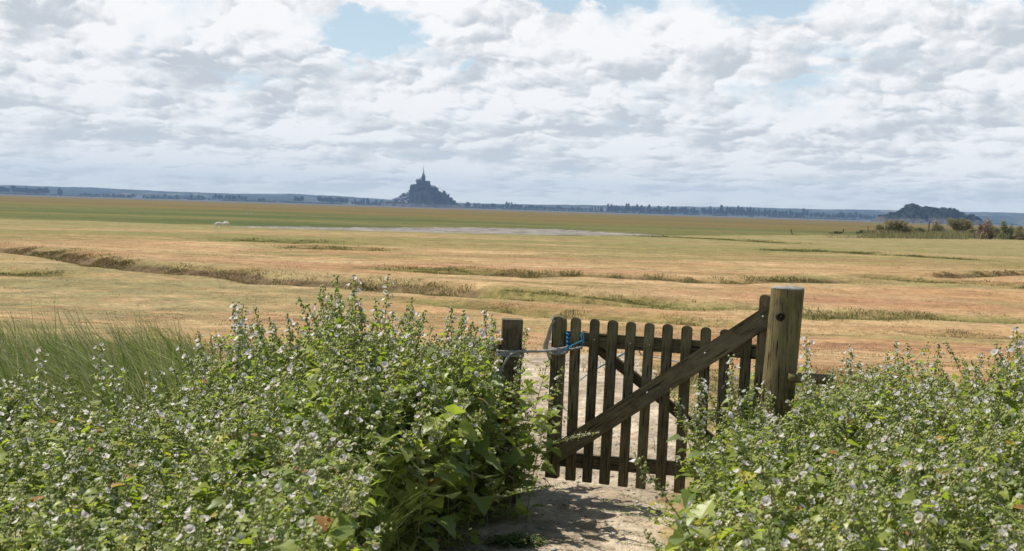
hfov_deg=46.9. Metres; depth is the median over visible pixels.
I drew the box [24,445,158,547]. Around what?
marsh mallow
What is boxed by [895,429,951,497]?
marsh mallow
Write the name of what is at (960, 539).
marsh mallow
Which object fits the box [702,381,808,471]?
marsh mallow
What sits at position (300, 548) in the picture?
marsh mallow
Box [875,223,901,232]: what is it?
shrub
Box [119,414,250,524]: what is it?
marsh mallow
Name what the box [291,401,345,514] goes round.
marsh mallow
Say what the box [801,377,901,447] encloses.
marsh mallow
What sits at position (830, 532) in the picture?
marsh mallow
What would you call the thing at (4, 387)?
marsh mallow
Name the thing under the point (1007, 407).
marsh mallow
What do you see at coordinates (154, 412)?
marsh mallow
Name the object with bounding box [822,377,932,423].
marsh mallow
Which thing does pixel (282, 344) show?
marsh mallow
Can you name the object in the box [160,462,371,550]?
marsh mallow
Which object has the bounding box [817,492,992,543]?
marsh mallow
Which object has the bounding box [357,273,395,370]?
marsh mallow
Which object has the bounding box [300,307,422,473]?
marsh mallow
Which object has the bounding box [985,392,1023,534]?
marsh mallow
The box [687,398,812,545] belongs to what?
marsh mallow
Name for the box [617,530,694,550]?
marsh mallow
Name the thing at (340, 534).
marsh mallow
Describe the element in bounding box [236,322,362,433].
marsh mallow
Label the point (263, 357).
marsh mallow
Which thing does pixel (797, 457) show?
marsh mallow
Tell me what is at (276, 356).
marsh mallow
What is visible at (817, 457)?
marsh mallow
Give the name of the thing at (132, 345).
long grass
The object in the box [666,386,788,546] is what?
marsh mallow
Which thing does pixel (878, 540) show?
marsh mallow
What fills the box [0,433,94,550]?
marsh mallow
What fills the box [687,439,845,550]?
marsh mallow
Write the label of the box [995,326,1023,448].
marsh mallow
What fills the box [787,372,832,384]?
fence rail
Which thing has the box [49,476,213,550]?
marsh mallow
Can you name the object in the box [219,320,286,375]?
marsh mallow
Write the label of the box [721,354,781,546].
marsh mallow
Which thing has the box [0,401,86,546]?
marsh mallow
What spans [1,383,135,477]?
marsh mallow
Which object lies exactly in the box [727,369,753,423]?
marsh mallow
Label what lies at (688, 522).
marsh mallow
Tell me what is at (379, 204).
shore scrub
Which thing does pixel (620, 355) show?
twine
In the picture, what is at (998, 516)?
marsh mallow
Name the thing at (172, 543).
marsh mallow
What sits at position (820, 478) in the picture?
marsh mallow
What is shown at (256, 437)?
marsh mallow
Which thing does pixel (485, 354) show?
marsh mallow
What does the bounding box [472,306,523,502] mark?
marsh mallow
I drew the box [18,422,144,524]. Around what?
marsh mallow
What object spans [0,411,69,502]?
marsh mallow
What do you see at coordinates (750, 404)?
marsh mallow
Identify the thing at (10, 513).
marsh mallow
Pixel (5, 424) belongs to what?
marsh mallow
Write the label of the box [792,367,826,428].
marsh mallow
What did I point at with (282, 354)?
marsh mallow
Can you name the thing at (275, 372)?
marsh mallow
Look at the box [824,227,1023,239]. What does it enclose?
verge grass
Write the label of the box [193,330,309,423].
marsh mallow
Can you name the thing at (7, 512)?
marsh mallow
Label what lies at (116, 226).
ground
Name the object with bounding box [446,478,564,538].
marsh mallow
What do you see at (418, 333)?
marsh mallow
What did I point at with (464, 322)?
marsh mallow
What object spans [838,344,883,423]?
marsh mallow
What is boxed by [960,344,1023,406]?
marsh mallow
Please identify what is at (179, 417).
marsh mallow
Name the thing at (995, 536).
marsh mallow
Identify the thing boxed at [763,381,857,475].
marsh mallow
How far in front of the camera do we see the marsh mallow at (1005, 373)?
8.45 m
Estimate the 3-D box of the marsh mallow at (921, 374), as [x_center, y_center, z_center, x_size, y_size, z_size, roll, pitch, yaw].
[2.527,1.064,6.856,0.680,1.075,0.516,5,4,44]
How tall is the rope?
0.201 m
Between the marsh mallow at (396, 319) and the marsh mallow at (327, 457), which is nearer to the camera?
the marsh mallow at (327, 457)
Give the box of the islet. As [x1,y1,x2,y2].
[871,204,985,224]
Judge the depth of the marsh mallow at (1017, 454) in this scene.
4.85 m
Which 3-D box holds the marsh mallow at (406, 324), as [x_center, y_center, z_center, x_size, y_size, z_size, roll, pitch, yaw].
[-0.697,0.852,7.235,0.870,1.284,0.591,1,3,-5]
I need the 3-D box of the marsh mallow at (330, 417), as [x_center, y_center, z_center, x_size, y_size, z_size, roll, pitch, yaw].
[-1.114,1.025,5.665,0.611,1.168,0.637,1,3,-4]
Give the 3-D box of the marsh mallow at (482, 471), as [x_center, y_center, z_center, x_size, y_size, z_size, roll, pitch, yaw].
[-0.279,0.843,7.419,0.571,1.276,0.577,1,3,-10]
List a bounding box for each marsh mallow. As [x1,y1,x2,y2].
[0,368,51,438]
[0,379,80,437]
[0,386,31,445]
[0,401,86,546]
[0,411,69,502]
[0,416,117,513]
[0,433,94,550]
[0,447,46,549]
[0,450,74,550]
[0,450,146,546]
[0,483,27,549]
[0,484,75,550]
[0,514,10,550]
[1,376,72,495]
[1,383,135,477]
[1,392,91,473]
[7,477,143,550]
[12,499,89,550]
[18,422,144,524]
[19,346,61,449]
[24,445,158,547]
[29,540,58,550]
[42,390,195,501]
[46,445,196,550]
[48,495,94,550]
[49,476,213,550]
[51,399,184,500]
[52,499,268,550]
[54,466,174,550]
[55,473,245,550]
[62,433,188,550]
[64,371,164,461]
[75,401,171,466]
[77,506,145,550]
[79,338,132,451]
[79,442,209,544]
[104,404,204,519]
[115,380,221,500]
[118,370,211,446]
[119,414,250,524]
[132,421,287,502]
[138,401,269,537]
[142,480,294,550]
[142,525,323,550]
[145,414,331,548]
[151,353,274,473]
[159,338,240,431]
[159,411,341,523]
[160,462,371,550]
[161,441,304,550]
[172,342,243,415]
[176,342,243,449]
[176,504,291,550]
[185,464,325,550]
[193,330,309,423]
[197,359,305,507]
[197,466,392,550]
[201,320,265,410]
[202,344,292,462]
[204,399,307,521]
[208,423,381,550]
[209,301,256,422]
[209,377,345,473]
[210,303,263,420]
[214,335,322,431]
[216,385,282,462]
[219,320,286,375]
[225,310,288,390]
[225,344,294,386]
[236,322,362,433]
[244,307,308,400]
[244,409,381,550]
[245,323,380,473]
[245,419,361,550]
[247,316,384,358]
[255,406,404,543]
[276,345,321,409]
[281,332,380,457]
[286,288,411,410]
[287,338,420,548]
[291,303,379,366]
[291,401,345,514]
[293,274,359,387]
[296,294,367,409]
[299,289,416,409]
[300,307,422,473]
[301,327,371,472]
[310,328,427,531]
[311,356,462,550]
[315,292,384,406]
[322,295,342,339]
[329,309,470,494]
[334,293,363,356]
[334,318,427,455]
[340,274,381,375]
[340,348,496,550]
[347,324,443,504]
[350,322,497,517]
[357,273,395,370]
[367,297,468,390]
[367,298,422,391]
[371,311,438,361]
[384,311,427,359]
[396,347,503,546]
[400,316,481,384]
[403,306,479,502]
[413,328,529,494]
[420,319,502,525]
[425,326,502,523]
[427,309,499,489]
[443,331,550,495]
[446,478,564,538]
[447,314,496,471]
[464,355,567,525]
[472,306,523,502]
[483,429,599,495]
[597,492,700,546]
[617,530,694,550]
[630,451,840,550]
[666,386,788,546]
[672,413,787,548]
[678,378,724,550]
[681,394,806,546]
[683,405,796,547]
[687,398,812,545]
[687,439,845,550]
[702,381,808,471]
[703,456,859,550]
[707,381,798,465]
[720,455,941,550]
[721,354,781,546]
[725,424,832,547]
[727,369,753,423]
[736,362,794,431]
[749,427,925,549]
[751,486,930,550]
[755,412,892,504]
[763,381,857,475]
[767,418,915,526]
[777,424,888,545]
[777,528,863,550]
[778,404,922,537]
[782,336,822,467]
[783,368,911,470]
[785,393,854,476]
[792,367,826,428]
[794,370,836,431]
[796,443,967,550]
[799,364,927,425]
[801,375,914,485]
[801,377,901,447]
[805,384,924,474]
[816,400,920,489]
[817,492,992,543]
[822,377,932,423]
[828,464,986,550]
[828,470,937,550]
[829,362,898,410]
[830,381,946,475]
[836,360,910,463]
[836,362,919,449]
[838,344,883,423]
[841,354,913,427]
[848,416,986,549]
[851,455,943,549]
[862,420,1001,527]
[872,351,942,414]
[873,341,944,411]
[877,360,965,396]
[877,484,1018,550]
[882,362,986,445]
[883,359,978,457]
[883,487,1023,550]
[885,438,1004,550]
[890,356,952,415]
[895,379,955,483]
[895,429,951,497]
[896,423,1004,523]
[897,342,980,443]
[903,428,962,505]
[904,365,1022,473]
[918,357,973,411]
[919,446,1023,530]
[924,365,1004,434]
[927,399,1023,526]
[928,352,1007,436]
[935,532,1016,550]
[938,395,1023,534]
[938,448,1023,550]
[941,466,1023,550]
[942,336,1023,406]
[943,390,1023,523]
[945,424,1017,550]
[946,342,1023,458]
[958,396,1023,497]
[958,452,1023,548]
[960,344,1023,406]
[979,340,1023,436]
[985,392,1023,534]
[988,350,1023,386]
[994,522,1023,550]
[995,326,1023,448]
[995,379,1021,429]
[1004,466,1023,540]
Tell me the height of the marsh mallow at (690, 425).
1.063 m
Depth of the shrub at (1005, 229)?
271.65 m
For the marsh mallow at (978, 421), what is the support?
on the ground at (116, 226)
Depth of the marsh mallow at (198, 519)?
3.59 m
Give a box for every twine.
[563,330,584,350]
[580,335,677,379]
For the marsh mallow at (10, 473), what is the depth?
5.40 m
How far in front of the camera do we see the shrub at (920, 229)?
277.49 m
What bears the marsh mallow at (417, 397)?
on the ground at (116, 226)
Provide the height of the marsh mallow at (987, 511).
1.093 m
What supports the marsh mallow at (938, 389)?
on the ground at (116, 226)
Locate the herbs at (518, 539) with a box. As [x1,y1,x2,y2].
[483,530,549,549]
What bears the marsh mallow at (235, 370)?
on the ground at (116, 226)
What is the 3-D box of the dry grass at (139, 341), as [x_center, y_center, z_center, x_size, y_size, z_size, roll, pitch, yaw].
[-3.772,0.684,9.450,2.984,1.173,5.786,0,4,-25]
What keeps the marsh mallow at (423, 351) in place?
on the ground at (116, 226)
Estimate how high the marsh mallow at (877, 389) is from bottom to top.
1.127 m
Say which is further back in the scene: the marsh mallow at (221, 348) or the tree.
the tree
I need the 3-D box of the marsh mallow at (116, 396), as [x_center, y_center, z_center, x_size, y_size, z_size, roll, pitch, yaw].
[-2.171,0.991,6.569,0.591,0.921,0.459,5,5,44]
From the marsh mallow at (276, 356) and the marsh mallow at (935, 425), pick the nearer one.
the marsh mallow at (935, 425)
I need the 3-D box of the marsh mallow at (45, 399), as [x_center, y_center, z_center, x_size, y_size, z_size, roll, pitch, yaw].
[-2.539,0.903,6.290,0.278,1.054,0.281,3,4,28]
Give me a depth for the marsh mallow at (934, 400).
6.54 m
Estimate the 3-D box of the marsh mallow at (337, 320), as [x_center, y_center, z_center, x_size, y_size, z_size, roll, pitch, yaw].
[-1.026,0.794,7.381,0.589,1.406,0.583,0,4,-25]
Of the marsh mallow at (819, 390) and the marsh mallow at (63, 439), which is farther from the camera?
the marsh mallow at (819, 390)
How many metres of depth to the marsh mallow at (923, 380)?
8.19 m
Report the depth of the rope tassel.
7.49 m
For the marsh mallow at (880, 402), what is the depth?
6.25 m
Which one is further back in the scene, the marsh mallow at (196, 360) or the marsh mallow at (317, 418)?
the marsh mallow at (196, 360)
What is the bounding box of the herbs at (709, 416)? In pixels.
[474,374,839,470]
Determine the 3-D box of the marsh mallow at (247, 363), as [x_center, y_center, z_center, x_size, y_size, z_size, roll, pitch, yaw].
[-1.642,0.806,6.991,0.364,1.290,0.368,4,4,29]
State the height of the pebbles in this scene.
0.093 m
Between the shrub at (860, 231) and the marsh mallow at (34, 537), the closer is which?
the marsh mallow at (34, 537)
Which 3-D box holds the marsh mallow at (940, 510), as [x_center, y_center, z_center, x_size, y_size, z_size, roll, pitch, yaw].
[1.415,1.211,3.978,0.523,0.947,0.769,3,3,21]
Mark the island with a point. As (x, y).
(420, 202)
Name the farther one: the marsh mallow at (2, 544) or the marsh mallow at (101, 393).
the marsh mallow at (101, 393)
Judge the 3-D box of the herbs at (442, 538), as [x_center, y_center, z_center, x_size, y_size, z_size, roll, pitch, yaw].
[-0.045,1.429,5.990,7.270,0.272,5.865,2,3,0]
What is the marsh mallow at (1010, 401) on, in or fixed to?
on the ground at (116, 226)
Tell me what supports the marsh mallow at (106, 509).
on the ground at (116, 226)
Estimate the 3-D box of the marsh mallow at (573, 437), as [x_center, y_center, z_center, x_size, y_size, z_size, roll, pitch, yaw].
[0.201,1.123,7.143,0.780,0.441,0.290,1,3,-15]
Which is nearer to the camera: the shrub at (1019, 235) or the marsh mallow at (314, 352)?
the marsh mallow at (314, 352)
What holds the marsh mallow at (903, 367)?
on the ground at (116, 226)
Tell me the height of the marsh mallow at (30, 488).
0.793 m
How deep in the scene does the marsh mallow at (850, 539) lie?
3.61 m
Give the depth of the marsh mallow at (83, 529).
3.69 m
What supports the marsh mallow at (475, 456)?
on the ground at (116, 226)
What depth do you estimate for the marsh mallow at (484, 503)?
6.44 m
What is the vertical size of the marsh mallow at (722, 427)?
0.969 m
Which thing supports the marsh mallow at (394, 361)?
on the ground at (116, 226)
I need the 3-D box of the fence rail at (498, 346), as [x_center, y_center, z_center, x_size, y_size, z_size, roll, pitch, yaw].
[-0.229,0.452,7.572,0.334,0.056,0.053,3,4,23]
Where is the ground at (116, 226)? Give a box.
[0,194,1023,550]
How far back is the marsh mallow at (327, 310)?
8.19 m
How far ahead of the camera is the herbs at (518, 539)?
6.50 m
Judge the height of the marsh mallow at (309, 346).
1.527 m
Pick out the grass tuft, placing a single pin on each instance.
(369, 521)
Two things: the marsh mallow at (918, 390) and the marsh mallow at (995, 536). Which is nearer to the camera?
the marsh mallow at (995, 536)
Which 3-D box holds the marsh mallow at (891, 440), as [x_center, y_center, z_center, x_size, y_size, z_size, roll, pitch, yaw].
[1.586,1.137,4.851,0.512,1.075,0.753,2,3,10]
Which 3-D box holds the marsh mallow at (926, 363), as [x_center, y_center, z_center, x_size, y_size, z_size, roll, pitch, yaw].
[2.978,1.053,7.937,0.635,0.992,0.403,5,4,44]
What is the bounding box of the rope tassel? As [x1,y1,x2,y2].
[543,315,554,358]
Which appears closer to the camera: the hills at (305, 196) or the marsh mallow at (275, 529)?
the marsh mallow at (275, 529)
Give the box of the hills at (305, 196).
[0,185,1023,216]
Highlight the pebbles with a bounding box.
[418,431,690,550]
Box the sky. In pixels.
[0,0,1023,212]
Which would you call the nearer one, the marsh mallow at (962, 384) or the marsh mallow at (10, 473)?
the marsh mallow at (10, 473)
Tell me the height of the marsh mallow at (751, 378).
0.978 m
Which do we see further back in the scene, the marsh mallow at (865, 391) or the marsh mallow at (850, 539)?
the marsh mallow at (865, 391)
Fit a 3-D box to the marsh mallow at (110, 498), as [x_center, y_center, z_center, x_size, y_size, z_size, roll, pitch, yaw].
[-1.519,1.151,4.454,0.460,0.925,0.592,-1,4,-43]
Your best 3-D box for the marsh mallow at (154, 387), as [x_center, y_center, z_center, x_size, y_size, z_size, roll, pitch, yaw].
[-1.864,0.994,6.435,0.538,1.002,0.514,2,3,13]
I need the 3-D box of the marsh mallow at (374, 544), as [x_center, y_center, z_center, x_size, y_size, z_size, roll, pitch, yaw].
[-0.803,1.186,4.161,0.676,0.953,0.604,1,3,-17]
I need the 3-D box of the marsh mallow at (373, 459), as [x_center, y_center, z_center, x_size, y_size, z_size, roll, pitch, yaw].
[-0.800,1.090,5.451,0.548,1.004,0.806,-1,4,-35]
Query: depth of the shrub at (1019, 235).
267.27 m
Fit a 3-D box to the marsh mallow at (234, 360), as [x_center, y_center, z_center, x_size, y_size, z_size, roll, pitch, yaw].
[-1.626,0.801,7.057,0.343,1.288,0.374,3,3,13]
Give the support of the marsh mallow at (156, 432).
on the ground at (116, 226)
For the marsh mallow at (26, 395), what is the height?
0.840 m
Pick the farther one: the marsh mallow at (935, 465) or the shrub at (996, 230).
the shrub at (996, 230)
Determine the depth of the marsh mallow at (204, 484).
4.71 m
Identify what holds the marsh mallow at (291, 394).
on the ground at (116, 226)
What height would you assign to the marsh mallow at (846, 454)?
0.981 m
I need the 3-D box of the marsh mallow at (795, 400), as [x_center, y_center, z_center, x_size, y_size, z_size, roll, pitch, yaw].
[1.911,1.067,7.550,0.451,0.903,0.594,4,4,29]
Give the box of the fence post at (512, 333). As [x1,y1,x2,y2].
[495,318,522,503]
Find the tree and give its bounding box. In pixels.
[946,217,973,231]
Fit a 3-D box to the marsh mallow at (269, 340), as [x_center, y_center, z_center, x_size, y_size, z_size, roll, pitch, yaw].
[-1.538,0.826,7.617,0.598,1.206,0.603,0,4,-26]
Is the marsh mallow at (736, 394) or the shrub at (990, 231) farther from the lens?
the shrub at (990, 231)
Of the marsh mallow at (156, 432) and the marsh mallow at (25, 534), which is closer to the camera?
the marsh mallow at (25, 534)
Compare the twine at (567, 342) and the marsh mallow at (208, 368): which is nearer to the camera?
the marsh mallow at (208, 368)
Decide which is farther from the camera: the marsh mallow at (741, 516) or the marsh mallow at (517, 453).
the marsh mallow at (517, 453)
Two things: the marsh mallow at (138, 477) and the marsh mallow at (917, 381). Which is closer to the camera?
the marsh mallow at (138, 477)
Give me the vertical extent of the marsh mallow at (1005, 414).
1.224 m
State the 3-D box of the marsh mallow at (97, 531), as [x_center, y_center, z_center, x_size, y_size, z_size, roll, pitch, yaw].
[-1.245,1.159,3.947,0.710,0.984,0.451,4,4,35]
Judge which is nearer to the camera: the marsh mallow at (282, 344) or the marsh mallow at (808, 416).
the marsh mallow at (808, 416)
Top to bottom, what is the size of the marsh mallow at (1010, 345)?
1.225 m
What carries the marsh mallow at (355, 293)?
on the ground at (116, 226)
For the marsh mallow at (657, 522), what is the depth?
6.42 m
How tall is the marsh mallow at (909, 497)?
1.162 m
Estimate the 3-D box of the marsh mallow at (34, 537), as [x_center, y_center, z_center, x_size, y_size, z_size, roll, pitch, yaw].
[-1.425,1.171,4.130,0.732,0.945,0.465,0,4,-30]
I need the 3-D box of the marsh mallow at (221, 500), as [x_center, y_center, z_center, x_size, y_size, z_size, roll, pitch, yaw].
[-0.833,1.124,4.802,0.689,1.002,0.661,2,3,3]
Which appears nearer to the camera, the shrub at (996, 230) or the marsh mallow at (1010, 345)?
the marsh mallow at (1010, 345)
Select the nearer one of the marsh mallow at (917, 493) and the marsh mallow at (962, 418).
the marsh mallow at (917, 493)
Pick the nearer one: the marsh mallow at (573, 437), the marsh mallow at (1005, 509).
the marsh mallow at (1005, 509)
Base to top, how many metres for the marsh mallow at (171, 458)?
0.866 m
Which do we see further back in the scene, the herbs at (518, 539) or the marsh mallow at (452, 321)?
the marsh mallow at (452, 321)
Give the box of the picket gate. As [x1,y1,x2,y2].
[545,294,769,494]
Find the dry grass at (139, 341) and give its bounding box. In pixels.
[0,306,197,425]
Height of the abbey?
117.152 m
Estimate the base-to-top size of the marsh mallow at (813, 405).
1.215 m
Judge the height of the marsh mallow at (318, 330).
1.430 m
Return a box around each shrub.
[856,230,872,233]
[873,219,917,234]
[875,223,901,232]
[912,227,928,234]
[927,220,944,231]
[969,223,983,237]
[975,218,995,238]
[993,227,1005,236]
[999,220,1014,239]
[1012,226,1023,239]
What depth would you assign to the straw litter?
7.34 m
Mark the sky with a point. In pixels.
(799, 104)
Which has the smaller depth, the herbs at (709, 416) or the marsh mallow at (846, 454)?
the marsh mallow at (846, 454)
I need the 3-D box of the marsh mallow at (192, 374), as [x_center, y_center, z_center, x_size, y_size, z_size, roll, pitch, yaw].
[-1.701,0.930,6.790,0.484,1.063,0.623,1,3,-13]
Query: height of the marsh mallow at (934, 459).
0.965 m
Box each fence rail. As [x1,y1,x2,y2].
[452,340,500,351]
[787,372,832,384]
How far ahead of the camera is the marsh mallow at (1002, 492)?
4.67 m
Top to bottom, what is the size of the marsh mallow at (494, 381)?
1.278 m
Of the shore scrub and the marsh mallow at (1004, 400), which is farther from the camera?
the shore scrub
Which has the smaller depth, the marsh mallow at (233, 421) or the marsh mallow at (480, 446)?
the marsh mallow at (233, 421)
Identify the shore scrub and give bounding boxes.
[0,193,1018,224]
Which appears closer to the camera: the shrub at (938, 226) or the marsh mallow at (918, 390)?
the marsh mallow at (918, 390)
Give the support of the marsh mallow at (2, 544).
on the ground at (116, 226)
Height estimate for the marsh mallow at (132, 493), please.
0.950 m
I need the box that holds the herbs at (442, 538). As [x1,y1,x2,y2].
[389,436,706,550]
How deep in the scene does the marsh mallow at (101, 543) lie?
3.72 m
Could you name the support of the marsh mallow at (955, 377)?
on the ground at (116, 226)
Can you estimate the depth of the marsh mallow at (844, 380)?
8.11 m
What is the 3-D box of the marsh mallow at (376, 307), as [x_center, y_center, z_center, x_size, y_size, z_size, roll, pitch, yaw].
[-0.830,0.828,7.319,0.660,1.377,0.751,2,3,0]
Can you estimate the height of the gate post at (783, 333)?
1.666 m
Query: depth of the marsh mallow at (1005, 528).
3.52 m
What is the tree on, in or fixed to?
on the ground at (116, 226)
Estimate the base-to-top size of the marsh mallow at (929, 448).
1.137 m
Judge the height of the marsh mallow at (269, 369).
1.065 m
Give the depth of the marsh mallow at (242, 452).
4.84 m
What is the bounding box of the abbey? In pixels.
[409,164,438,193]
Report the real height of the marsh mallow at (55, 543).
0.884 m
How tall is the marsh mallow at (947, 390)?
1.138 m
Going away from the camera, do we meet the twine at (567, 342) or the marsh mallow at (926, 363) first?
the twine at (567, 342)
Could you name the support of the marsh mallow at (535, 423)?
on the ground at (116, 226)
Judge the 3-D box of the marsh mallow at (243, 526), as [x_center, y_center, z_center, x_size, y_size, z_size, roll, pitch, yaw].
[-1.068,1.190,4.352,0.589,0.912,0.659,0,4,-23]
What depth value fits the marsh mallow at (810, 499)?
4.32 m
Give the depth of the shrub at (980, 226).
271.20 m
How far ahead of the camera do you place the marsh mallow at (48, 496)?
4.44 m
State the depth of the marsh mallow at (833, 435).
5.94 m
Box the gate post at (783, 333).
[760,285,803,443]
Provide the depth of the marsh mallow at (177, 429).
5.17 m
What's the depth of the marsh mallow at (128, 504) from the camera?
4.16 m
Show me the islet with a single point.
(931, 218)
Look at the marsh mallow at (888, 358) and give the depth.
7.80 m
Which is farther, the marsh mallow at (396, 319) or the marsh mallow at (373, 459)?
the marsh mallow at (396, 319)
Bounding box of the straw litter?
[415,396,696,550]
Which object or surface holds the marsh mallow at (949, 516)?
on the ground at (116, 226)
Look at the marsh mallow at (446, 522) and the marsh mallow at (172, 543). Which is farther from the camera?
the marsh mallow at (446, 522)
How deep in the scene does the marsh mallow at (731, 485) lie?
5.20 m
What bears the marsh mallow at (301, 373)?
on the ground at (116, 226)
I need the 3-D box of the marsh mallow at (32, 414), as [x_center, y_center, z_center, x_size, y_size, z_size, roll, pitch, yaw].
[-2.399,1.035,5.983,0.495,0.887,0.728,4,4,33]
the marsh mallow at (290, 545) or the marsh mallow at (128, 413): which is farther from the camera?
the marsh mallow at (128, 413)
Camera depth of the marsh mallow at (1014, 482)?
4.63 m
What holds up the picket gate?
attached to the gate post at (783, 333)
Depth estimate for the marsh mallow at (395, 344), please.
6.96 m
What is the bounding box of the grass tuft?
[327,451,446,550]
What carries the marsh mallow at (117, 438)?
on the ground at (116, 226)
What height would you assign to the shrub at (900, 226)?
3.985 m
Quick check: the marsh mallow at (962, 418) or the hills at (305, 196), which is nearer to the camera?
the marsh mallow at (962, 418)
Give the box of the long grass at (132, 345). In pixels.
[0,295,244,495]
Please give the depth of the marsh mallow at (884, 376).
7.21 m
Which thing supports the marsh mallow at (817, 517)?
on the ground at (116, 226)
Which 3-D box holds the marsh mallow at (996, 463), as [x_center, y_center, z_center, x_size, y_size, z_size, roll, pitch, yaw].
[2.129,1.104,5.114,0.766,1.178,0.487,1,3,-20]
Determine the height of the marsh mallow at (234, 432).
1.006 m
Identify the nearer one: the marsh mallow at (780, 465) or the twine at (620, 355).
the marsh mallow at (780, 465)
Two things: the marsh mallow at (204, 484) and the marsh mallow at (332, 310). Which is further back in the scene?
the marsh mallow at (332, 310)
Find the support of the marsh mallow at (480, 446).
on the ground at (116, 226)
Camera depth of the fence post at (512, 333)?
7.45 m
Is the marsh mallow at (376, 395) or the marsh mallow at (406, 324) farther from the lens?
the marsh mallow at (406, 324)
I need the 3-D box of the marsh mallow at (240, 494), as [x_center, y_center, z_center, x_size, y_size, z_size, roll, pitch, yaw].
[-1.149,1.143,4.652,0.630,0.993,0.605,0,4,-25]
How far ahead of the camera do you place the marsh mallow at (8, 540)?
4.08 m
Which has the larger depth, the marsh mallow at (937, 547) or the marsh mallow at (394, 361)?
the marsh mallow at (394, 361)
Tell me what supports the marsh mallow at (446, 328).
on the ground at (116, 226)
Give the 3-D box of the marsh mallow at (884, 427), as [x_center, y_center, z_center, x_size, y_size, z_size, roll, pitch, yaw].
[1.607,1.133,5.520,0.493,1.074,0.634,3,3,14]
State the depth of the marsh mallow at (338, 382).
6.00 m
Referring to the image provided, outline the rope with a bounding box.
[496,346,581,375]
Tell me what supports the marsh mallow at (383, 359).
on the ground at (116, 226)
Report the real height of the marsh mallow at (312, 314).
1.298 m
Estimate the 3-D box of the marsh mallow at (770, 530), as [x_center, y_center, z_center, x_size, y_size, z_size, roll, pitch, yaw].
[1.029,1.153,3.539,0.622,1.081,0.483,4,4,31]
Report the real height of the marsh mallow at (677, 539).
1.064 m
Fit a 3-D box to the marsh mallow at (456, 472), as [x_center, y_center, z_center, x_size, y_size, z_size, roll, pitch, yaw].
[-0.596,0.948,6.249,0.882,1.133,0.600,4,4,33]
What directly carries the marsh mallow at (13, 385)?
on the ground at (116, 226)

